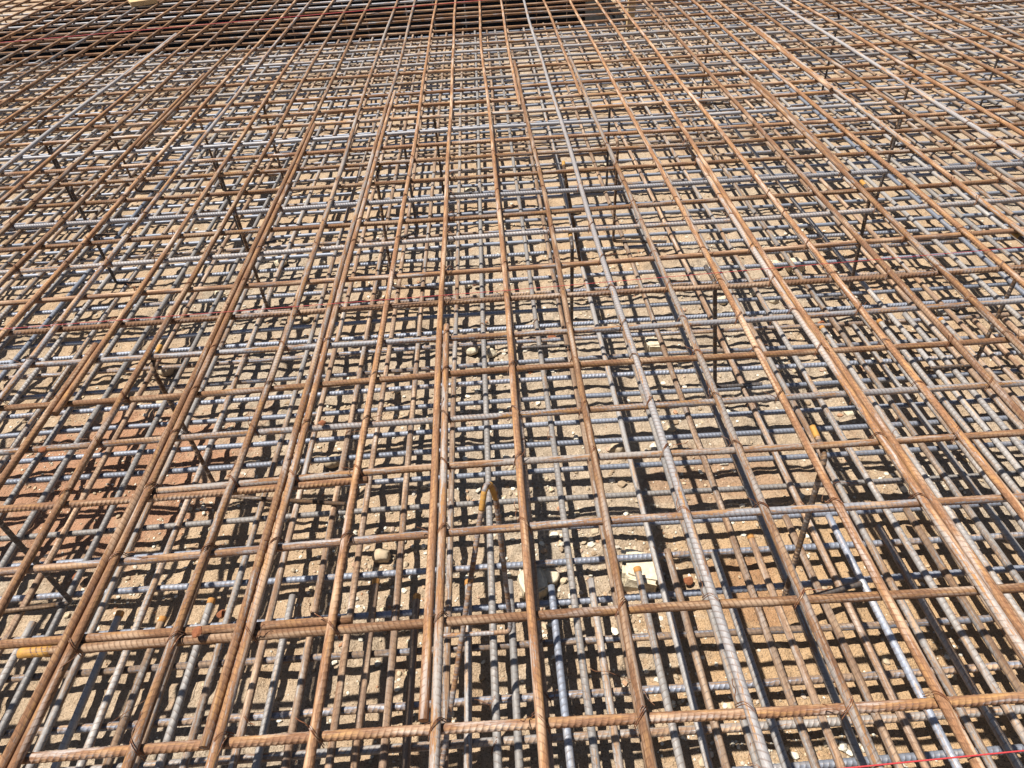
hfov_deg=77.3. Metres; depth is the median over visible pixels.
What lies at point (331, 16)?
crosswise rebar
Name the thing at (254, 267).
rebar chair
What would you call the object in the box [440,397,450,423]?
tie wire
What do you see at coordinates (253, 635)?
tie wire
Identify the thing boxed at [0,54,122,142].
lengthwise rebar
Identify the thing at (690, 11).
crosswise rebar
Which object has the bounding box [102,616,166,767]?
lengthwise rebar
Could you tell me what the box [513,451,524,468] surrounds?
tie wire
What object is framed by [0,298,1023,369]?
crosswise rebar
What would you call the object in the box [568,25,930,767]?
lengthwise rebar
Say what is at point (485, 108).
crosswise rebar
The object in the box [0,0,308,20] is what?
crosswise rebar
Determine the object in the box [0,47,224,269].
lengthwise rebar
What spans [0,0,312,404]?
lengthwise rebar
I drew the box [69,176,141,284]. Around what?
rebar chair
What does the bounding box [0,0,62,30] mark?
lengthwise rebar
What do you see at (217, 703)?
lengthwise rebar
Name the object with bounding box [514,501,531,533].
tie wire
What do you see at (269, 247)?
crosswise rebar
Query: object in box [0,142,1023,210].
crosswise rebar
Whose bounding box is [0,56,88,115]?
lengthwise rebar
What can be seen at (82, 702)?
lengthwise rebar
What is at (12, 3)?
crosswise rebar
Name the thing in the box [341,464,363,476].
tie wire
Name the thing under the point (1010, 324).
lengthwise rebar
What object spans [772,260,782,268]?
stone
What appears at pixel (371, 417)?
tie wire
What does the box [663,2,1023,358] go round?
lengthwise rebar
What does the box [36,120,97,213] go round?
rebar chair
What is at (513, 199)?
crosswise rebar
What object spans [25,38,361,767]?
lengthwise rebar
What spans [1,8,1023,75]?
crosswise rebar
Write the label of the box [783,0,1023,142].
lengthwise rebar
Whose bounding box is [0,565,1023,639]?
crosswise rebar
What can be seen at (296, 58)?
crosswise rebar
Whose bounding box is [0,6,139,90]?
lengthwise rebar
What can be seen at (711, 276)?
rebar chair
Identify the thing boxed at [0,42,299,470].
lengthwise rebar
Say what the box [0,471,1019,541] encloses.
crosswise rebar
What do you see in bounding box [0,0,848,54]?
crosswise rebar
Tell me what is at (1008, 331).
tie wire
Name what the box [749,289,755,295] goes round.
stone
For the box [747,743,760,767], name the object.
tie wire
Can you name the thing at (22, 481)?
lengthwise rebar
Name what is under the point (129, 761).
lengthwise rebar
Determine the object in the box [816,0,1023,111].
lengthwise rebar
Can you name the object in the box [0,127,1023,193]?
crosswise rebar
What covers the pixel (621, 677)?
loose wire
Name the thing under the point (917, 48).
lengthwise rebar
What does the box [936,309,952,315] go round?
stone
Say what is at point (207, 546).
tie wire
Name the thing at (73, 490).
tie wire
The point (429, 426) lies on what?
stone
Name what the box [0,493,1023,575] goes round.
crosswise rebar
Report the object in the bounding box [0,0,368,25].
crosswise rebar
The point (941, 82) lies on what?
lengthwise rebar
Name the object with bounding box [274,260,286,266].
stone
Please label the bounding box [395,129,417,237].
rebar chair
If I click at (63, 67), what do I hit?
lengthwise rebar
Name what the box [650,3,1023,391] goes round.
lengthwise rebar
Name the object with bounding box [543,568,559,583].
stone
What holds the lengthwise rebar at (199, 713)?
on the crosswise rebar at (944, 242)
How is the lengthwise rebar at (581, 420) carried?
on the crosswise rebar at (848, 762)
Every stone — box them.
[157,364,174,375]
[213,290,224,297]
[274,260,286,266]
[301,316,309,321]
[324,454,340,467]
[372,548,390,562]
[426,416,440,428]
[464,187,474,191]
[465,346,478,355]
[487,348,496,357]
[517,567,547,599]
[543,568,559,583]
[608,443,624,452]
[621,547,660,592]
[644,338,660,351]
[717,296,726,304]
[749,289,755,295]
[768,295,778,303]
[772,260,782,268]
[783,257,804,272]
[843,411,855,415]
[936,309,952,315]
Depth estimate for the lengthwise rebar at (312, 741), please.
2.00 m
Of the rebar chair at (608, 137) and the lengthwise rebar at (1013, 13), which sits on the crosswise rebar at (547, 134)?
the lengthwise rebar at (1013, 13)
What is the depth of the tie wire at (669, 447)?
2.09 m
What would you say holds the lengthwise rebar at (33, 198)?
on the crosswise rebar at (575, 290)
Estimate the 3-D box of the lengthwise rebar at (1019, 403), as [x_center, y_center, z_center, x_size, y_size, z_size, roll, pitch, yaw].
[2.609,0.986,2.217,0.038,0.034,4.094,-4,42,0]
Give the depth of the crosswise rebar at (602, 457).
2.10 m
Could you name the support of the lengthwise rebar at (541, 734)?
on the crosswise rebar at (639, 147)
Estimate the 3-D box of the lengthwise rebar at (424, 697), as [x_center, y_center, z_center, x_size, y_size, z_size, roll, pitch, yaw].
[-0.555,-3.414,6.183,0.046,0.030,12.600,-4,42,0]
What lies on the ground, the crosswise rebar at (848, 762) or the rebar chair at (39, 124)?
the crosswise rebar at (848, 762)
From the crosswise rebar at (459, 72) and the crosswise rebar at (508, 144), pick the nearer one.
the crosswise rebar at (508, 144)
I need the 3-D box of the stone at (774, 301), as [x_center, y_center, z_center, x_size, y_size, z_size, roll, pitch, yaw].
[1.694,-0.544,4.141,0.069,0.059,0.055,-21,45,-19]
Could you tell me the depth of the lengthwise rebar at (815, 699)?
2.31 m
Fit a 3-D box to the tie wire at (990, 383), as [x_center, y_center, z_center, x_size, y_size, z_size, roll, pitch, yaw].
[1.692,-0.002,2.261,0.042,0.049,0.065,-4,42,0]
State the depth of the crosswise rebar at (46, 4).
8.21 m
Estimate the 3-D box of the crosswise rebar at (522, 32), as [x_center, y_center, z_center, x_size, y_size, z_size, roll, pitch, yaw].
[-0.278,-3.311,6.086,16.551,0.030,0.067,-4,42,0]
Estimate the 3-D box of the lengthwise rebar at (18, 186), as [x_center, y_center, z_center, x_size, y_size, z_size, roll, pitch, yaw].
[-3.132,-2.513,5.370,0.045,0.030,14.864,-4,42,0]
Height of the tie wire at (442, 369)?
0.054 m
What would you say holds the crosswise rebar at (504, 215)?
attached to the lengthwise rebar at (994, 385)
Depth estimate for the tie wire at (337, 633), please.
1.69 m
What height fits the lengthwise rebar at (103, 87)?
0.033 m
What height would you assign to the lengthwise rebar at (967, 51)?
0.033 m
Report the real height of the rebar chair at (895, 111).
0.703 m
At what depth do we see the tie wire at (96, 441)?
2.25 m
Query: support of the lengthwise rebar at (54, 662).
on the crosswise rebar at (404, 377)
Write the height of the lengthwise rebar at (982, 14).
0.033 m
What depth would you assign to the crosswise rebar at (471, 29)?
6.27 m
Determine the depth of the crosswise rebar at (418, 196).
5.28 m
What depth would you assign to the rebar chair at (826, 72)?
6.28 m
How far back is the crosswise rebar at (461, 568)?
2.68 m
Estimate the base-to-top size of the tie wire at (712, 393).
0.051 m
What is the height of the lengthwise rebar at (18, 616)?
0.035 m
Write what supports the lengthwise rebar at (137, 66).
on the crosswise rebar
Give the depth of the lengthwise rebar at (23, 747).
1.97 m
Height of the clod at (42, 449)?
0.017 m
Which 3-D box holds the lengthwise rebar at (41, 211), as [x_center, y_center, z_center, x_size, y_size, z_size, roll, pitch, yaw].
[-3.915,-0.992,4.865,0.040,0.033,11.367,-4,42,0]
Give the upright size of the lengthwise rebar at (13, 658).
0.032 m
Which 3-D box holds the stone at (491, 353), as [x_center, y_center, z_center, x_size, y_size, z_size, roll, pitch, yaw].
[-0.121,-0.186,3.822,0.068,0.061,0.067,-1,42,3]
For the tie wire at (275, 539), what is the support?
attached to the lengthwise rebar at (227, 706)
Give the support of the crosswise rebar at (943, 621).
on the ground
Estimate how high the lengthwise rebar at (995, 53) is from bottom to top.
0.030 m
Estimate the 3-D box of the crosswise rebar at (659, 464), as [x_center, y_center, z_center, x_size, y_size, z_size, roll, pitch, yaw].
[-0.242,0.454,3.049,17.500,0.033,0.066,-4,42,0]
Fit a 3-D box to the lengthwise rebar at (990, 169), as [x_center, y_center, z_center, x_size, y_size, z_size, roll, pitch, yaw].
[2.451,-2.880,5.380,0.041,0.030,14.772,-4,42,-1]
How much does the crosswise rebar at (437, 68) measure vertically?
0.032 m
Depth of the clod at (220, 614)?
2.65 m
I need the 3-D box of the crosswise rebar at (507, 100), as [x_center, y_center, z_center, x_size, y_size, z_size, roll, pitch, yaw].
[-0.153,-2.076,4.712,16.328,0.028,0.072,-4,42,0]
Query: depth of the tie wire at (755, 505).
1.91 m
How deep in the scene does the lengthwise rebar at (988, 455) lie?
3.16 m
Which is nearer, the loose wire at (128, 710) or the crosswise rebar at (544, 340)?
the loose wire at (128, 710)
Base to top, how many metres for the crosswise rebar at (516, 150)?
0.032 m
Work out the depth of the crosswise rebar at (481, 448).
3.17 m
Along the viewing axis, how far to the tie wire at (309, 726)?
1.49 m
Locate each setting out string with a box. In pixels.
[0,0,483,42]
[5,247,1021,328]
[843,750,1023,767]
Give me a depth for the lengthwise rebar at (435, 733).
1.77 m
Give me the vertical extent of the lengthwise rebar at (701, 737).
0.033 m
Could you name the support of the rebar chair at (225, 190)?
on the lengthwise rebar at (45, 733)
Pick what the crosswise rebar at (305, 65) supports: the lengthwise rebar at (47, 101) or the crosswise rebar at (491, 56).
the lengthwise rebar at (47, 101)
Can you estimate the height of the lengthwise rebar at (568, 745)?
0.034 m
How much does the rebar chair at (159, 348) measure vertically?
0.704 m
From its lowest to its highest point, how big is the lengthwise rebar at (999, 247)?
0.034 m
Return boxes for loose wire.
[109,663,170,723]
[588,667,653,704]
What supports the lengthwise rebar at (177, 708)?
on the crosswise rebar at (576, 737)
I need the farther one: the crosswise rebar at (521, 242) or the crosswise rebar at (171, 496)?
the crosswise rebar at (521, 242)
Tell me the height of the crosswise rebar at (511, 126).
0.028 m
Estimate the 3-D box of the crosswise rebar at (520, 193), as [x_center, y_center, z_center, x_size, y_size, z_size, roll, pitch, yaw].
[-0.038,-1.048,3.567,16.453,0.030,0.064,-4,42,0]
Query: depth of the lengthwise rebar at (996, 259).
3.52 m
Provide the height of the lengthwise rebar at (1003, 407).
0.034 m
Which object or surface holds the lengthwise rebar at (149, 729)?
on the crosswise rebar at (944, 242)
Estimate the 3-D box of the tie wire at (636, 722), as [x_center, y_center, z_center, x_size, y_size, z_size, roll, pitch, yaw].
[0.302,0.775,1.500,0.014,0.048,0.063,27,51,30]
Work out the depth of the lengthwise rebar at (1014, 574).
3.27 m
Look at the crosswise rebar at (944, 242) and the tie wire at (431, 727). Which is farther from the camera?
the crosswise rebar at (944, 242)
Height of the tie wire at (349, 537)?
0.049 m
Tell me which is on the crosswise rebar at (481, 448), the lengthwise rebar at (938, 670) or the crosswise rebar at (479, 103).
the lengthwise rebar at (938, 670)
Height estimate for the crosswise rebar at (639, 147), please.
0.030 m
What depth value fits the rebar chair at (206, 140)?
5.24 m
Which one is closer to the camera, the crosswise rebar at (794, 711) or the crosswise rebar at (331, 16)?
the crosswise rebar at (794, 711)
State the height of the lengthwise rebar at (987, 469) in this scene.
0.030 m
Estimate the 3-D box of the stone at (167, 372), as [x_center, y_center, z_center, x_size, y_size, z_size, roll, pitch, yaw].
[-2.099,-0.089,3.882,0.092,0.065,0.100,6,43,10]
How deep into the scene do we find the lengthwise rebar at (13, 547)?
3.63 m
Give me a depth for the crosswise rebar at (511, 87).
4.92 m
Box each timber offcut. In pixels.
[127,0,157,6]
[626,0,635,29]
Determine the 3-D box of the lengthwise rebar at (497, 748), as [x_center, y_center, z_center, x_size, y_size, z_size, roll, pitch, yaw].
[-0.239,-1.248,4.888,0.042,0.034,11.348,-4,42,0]
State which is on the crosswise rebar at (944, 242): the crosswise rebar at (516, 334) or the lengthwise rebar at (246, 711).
the lengthwise rebar at (246, 711)
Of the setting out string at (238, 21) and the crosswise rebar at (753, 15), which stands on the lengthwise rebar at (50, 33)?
the setting out string at (238, 21)
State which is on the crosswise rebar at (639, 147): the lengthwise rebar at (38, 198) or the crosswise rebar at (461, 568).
the lengthwise rebar at (38, 198)
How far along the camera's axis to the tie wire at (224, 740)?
1.50 m
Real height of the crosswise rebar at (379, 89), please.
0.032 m
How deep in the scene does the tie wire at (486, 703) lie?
2.25 m
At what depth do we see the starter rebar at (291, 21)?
9.37 m
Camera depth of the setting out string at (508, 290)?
2.80 m
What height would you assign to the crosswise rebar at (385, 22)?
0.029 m
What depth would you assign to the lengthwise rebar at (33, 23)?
7.35 m
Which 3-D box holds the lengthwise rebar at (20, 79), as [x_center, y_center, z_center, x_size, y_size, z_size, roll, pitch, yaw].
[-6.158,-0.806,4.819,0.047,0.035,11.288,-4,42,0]
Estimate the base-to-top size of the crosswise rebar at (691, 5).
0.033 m
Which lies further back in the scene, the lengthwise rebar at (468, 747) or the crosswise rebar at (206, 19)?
the crosswise rebar at (206, 19)
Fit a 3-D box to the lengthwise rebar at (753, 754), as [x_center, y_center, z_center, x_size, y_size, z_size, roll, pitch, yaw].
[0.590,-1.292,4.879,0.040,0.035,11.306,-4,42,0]
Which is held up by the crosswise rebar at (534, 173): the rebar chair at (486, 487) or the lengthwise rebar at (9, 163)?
the lengthwise rebar at (9, 163)
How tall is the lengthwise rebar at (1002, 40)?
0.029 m
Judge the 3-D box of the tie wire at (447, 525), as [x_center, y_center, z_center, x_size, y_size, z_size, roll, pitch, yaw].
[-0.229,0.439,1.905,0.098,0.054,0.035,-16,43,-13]
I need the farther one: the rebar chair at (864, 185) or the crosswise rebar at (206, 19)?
the crosswise rebar at (206, 19)
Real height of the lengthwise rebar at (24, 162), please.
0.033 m
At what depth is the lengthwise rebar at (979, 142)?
6.19 m
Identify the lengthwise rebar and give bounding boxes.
[0,0,16,7]
[0,0,30,13]
[0,0,48,22]
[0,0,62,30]
[0,0,80,41]
[0,0,96,51]
[0,0,115,62]
[0,0,166,106]
[0,0,184,126]
[0,0,201,147]
[0,0,239,204]
[0,0,256,236]
[0,0,297,341]
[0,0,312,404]
[0,0,352,618]
[0,0,371,767]
[0,1,127,75]
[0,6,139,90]
[0,33,176,173]
[0,39,340,656]
[0,40,348,740]
[0,41,311,518]
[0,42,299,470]
[0,42,323,567]
[0,43,285,423]
[0,44,263,351]
[0,45,251,321]
[0,47,215,247]
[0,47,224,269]
[0,47,236,296]
[0,49,188,214]
[0,50,175,197]
[0,51,164,184]
[0,53,139,157]
[0,53,148,167]
[0,54,116,135]
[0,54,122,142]
[0,56,81,108]
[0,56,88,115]
[0,57,68,99]
[0,61,16,70]
[0,69,253,382]
[0,73,204,287]
[0,342,98,489]
[0,621,36,691]
[2,48,199,225]
[2,65,43,90]
[3,59,44,80]
[7,123,315,767]
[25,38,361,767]
[50,610,124,767]
[52,0,334,415]
[75,37,373,767]
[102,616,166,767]
[121,0,398,767]
[124,0,222,77]
[133,36,388,767]
[134,0,280,148]
[154,597,215,767]
[179,35,400,767]
[199,0,415,749]
[205,90,395,767]
[228,34,413,767]
[252,594,295,767]
[281,35,422,767]
[303,0,437,767]
[325,29,433,767]
[349,578,379,767]
[378,32,447,767]
[401,593,420,767]
[418,0,456,721]
[428,323,449,767]
[440,28,463,767]
[464,579,472,767]
[474,31,502,767]
[478,1,549,767]
[486,30,554,767]
[494,30,600,767]
[500,0,521,107]
[507,28,645,767]
[508,579,523,767]
[513,61,657,767]
[523,0,773,767]
[523,27,713,767]
[532,27,761,767]
[542,0,582,97]
[542,22,820,767]
[548,584,574,767]
[555,21,868,767]
[568,0,984,767]
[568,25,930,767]
[568,56,883,767]
[584,24,996,767]
[587,578,623,767]
[594,23,1023,744]
[595,0,1023,640]
[605,22,1023,665]
[615,0,1023,521]
[620,21,1023,593]
[625,0,1023,479]
[633,566,685,767]
[634,20,1023,530]
[638,0,1023,428]
[642,0,1023,423]
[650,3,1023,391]
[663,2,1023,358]
[664,548,730,767]
[669,0,850,173]
[674,1,1023,324]
[688,0,1023,296]
[690,0,1023,287]
[695,157,1023,660]
[697,0,1023,270]
[711,552,791,767]
[715,0,832,90]
[715,3,1023,245]
[725,2,1023,225]
[735,1,1023,208]
[743,0,1023,195]
[746,533,845,767]
[748,79,1023,354]
[749,0,1023,188]
[754,26,1023,236]
[758,0,1023,173]
[772,0,1023,160]
[777,0,1023,154]
[782,514,904,767]
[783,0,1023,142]
[790,0,1023,136]
[797,0,1023,130]
[808,0,1023,120]
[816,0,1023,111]
[819,325,1023,622]
[825,514,962,767]
[828,2,1023,105]
[837,1,1023,98]
[851,0,1023,87]
[851,323,1023,562]
[860,0,1023,78]
[875,524,1023,767]
[876,319,1023,505]
[877,0,1023,68]
[891,0,1023,59]
[902,312,1023,455]
[902,508,1023,703]
[903,0,1023,53]
[907,0,1023,51]
[922,3,1023,43]
[929,0,1023,38]
[938,317,1023,410]
[947,1,1023,31]
[958,0,1023,25]
[972,318,1023,374]
[975,0,1023,18]
[986,0,1023,14]
[1002,317,1023,335]
[1003,0,1023,7]
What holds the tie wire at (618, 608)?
attached to the lengthwise rebar at (646, 737)
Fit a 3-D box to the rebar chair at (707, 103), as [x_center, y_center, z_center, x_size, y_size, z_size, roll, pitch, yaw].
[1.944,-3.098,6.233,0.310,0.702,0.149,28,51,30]
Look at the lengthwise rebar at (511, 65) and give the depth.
5.38 m
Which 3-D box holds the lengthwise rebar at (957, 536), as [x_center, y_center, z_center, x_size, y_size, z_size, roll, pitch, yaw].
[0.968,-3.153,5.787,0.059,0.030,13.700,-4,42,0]
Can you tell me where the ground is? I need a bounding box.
[0,0,1023,767]
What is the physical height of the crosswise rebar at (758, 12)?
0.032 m
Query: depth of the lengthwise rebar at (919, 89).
6.33 m
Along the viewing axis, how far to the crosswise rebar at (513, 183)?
5.39 m
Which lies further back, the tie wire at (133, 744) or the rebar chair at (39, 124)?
the rebar chair at (39, 124)
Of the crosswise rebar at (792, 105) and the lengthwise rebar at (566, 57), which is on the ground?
the crosswise rebar at (792, 105)
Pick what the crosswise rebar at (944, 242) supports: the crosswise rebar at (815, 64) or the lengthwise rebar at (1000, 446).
the lengthwise rebar at (1000, 446)
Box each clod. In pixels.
[38,447,46,452]
[192,626,201,637]
[216,609,225,618]
[318,420,325,425]
[684,576,692,584]
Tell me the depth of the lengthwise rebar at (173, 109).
5.29 m
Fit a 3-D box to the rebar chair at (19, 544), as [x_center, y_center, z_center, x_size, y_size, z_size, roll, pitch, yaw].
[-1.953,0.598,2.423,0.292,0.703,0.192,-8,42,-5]
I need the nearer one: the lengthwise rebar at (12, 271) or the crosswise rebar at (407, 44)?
the lengthwise rebar at (12, 271)
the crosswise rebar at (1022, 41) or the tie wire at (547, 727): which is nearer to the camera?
the tie wire at (547, 727)
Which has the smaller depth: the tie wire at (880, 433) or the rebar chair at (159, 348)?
the tie wire at (880, 433)
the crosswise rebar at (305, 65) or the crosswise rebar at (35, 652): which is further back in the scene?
the crosswise rebar at (305, 65)
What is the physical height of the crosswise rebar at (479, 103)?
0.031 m
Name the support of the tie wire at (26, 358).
attached to the lengthwise rebar at (26, 365)
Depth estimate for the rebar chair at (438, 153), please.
5.06 m
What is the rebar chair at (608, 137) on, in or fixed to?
on the lengthwise rebar at (753, 754)
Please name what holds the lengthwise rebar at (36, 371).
on the crosswise rebar at (480, 382)
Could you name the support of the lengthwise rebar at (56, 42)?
on the crosswise rebar
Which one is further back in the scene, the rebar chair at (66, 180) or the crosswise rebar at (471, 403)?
the rebar chair at (66, 180)
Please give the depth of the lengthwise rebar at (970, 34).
7.86 m
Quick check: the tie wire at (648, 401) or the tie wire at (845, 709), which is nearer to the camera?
the tie wire at (845, 709)
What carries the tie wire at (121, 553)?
attached to the lengthwise rebar at (23, 747)
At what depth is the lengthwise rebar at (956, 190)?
5.32 m
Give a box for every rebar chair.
[0,518,72,614]
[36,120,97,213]
[49,138,117,236]
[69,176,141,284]
[101,105,159,192]
[150,344,345,505]
[195,100,240,190]
[213,148,276,246]
[235,208,292,309]
[242,99,284,195]
[375,166,447,290]
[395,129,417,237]
[431,98,480,194]
[440,482,512,765]
[522,233,573,348]
[562,161,580,268]
[573,96,610,194]
[612,136,666,242]
[700,23,722,104]
[703,264,762,388]
[782,424,862,605]
[821,11,839,90]
[825,179,871,300]
[871,108,902,216]
[890,54,916,147]
[924,233,1023,369]
[979,20,1010,107]
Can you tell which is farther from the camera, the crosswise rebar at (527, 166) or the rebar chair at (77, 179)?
the crosswise rebar at (527, 166)
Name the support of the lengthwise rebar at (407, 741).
on the crosswise rebar at (576, 737)
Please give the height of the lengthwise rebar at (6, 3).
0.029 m
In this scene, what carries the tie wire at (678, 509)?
attached to the lengthwise rebar at (765, 760)
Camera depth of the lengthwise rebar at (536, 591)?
2.85 m
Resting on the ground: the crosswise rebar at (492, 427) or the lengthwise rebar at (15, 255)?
the crosswise rebar at (492, 427)
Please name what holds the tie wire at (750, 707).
attached to the lengthwise rebar at (765, 760)
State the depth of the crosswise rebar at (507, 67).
5.30 m
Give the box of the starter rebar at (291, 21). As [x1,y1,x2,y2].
[286,2,296,43]
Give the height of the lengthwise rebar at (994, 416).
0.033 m
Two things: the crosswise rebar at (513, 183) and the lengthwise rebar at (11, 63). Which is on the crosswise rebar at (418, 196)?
the lengthwise rebar at (11, 63)
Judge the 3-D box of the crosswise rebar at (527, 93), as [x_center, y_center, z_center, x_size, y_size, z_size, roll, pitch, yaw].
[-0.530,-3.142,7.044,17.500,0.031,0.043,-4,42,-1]
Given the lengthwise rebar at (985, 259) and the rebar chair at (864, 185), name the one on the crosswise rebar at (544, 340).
the lengthwise rebar at (985, 259)
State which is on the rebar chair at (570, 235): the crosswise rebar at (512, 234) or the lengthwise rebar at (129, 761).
the crosswise rebar at (512, 234)
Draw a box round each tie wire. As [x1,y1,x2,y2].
[8,356,40,363]
[54,488,79,495]
[59,638,83,668]
[79,435,103,450]
[108,549,137,562]
[130,711,145,761]
[143,481,161,492]
[166,630,185,648]
[169,422,184,435]
[173,385,204,391]
[200,543,219,553]
[211,731,234,755]
[229,460,239,487]
[245,624,264,644]
[247,412,259,436]
[264,537,285,545]
[295,717,324,747]
[314,613,339,638]
[340,530,355,544]
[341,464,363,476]
[361,413,384,423]
[417,522,449,541]
[424,717,445,741]
[426,365,451,377]
[429,611,447,632]
[439,457,457,472]
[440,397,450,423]
[474,694,499,709]
[509,405,527,419]
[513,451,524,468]
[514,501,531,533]
[520,711,549,733]
[567,347,581,369]
[587,445,597,462]
[614,597,627,619]
[633,705,647,730]
[645,394,653,410]
[659,441,687,459]
[676,489,690,513]
[699,575,718,599]
[706,381,722,400]
[721,435,743,449]
[732,679,755,713]
[746,496,770,512]
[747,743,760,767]
[762,388,782,403]
[793,587,829,608]
[814,342,828,356]
[822,695,853,719]
[824,497,844,507]
[869,429,896,439]
[877,338,903,345]
[906,478,929,500]
[922,690,964,728]
[950,425,960,443]
[983,377,1003,391]
[997,328,1021,337]
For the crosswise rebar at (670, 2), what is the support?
on the ground
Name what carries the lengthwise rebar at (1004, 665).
on the crosswise rebar at (943, 621)
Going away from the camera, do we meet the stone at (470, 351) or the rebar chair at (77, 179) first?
the stone at (470, 351)
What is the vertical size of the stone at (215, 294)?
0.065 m
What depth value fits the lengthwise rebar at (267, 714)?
2.32 m
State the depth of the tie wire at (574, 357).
2.46 m
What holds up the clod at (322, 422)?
on the crosswise rebar at (540, 413)
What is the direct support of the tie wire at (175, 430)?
attached to the lengthwise rebar at (23, 747)
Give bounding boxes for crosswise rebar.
[0,0,70,4]
[0,0,119,8]
[0,0,243,16]
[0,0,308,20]
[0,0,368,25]
[0,0,514,33]
[0,0,688,44]
[0,0,748,47]
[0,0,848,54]
[0,0,996,65]
[0,0,1023,67]
[0,3,1021,71]
[0,11,1014,78]
[0,13,1022,81]
[0,15,1023,84]
[0,24,1020,94]
[0,25,1023,93]
[0,28,1023,97]
[0,30,839,86]
[0,34,1017,102]
[0,44,1023,112]
[0,54,1023,121]
[0,60,1023,131]
[0,65,1016,136]
[0,67,1023,134]
[0,71,1023,141]
[0,79,1023,148]
[0,83,1016,153]
[0,93,1023,161]
[0,98,1023,166]
[0,107,1020,176]
[0,112,1023,179]
[0,118,1022,186]
[0,122,1023,190]
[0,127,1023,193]
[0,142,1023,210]
[0,151,1023,218]
[0,159,1022,225]
[0,161,1023,229]
[0,177,1023,252]
[0,181,1023,247]
[0,190,1018,258]
[0,197,1023,274]
[0,202,1023,267]
[0,210,1023,278]
[0,223,1023,290]
[0,227,1023,305]
[0,248,1023,316]
[0,264,1015,330]
[0,295,1023,363]
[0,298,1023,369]
[0,336,1023,411]
[0,368,1021,438]
[0,380,1023,455]
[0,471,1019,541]
[0,476,368,512]
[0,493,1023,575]
[0,531,1023,601]
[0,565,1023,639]
[0,615,352,649]
[0,691,1023,764]
[1,0,602,39]
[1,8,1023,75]
[1,50,971,115]
[2,88,1023,157]
[2,167,1023,235]
[2,282,1018,350]
[2,311,1023,380]
[2,660,1023,738]
[3,106,1013,172]
[3,332,1023,401]
[4,0,180,12]
[4,0,442,29]
[4,37,1019,106]
[4,60,968,124]
[4,135,1023,202]
[4,351,1018,419]
[4,415,1019,484]
[5,0,957,60]
[5,0,1011,68]
[5,264,1023,336]
[5,396,1023,464]
[6,19,1023,89]
[6,237,1014,300]
[6,501,1022,566]
[6,615,994,682]
[10,32,1023,102]
[12,76,1021,143]
[13,49,1017,118]
[16,583,1023,658]
[60,704,1023,767]
[151,429,1023,493]
[170,6,1022,62]
[173,40,1023,100]
[293,440,1023,490]
[624,0,710,5]
[626,0,764,9]
[635,0,850,14]
[635,0,890,17]
[635,1,893,20]
[636,0,807,10]
[731,744,1023,767]
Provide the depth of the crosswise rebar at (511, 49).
5.69 m
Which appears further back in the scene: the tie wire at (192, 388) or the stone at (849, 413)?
the stone at (849, 413)
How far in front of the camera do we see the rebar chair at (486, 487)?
2.08 m
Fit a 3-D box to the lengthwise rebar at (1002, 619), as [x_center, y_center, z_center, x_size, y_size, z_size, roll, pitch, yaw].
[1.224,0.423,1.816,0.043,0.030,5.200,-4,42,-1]
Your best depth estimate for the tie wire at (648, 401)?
2.26 m
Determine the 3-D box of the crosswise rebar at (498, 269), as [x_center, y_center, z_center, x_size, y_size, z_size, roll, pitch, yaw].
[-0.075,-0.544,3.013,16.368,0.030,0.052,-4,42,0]
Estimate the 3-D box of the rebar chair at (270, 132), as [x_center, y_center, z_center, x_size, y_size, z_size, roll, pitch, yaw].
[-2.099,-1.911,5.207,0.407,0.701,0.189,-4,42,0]
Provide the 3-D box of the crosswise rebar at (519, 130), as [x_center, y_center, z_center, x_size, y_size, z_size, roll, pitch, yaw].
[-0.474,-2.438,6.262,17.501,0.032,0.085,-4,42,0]
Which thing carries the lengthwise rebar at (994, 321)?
on the crosswise rebar at (504, 215)
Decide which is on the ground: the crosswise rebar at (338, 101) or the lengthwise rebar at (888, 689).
the crosswise rebar at (338, 101)
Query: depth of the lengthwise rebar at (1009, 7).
8.67 m
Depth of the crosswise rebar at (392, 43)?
8.90 m
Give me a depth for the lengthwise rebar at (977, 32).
8.05 m
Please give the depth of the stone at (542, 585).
2.65 m
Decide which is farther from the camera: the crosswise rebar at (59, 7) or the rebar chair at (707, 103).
the crosswise rebar at (59, 7)
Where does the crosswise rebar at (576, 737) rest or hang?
on the ground
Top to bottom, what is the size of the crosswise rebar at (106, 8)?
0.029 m
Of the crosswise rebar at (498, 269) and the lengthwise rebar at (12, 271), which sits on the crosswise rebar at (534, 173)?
the lengthwise rebar at (12, 271)
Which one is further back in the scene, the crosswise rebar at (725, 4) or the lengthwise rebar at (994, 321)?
the crosswise rebar at (725, 4)
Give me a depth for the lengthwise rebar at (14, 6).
8.08 m
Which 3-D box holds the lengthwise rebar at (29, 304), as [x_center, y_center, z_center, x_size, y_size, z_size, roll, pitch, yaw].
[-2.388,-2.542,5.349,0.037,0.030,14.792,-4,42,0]
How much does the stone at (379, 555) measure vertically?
0.068 m
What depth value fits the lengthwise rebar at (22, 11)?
7.84 m
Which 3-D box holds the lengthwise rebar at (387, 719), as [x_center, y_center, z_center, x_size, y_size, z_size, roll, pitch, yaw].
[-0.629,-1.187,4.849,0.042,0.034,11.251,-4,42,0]
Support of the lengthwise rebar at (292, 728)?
on the crosswise rebar at (480, 382)
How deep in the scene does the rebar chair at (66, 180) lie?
4.67 m
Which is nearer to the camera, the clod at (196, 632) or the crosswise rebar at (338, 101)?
the clod at (196, 632)
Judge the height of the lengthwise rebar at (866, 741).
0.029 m
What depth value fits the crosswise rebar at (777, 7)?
9.32 m

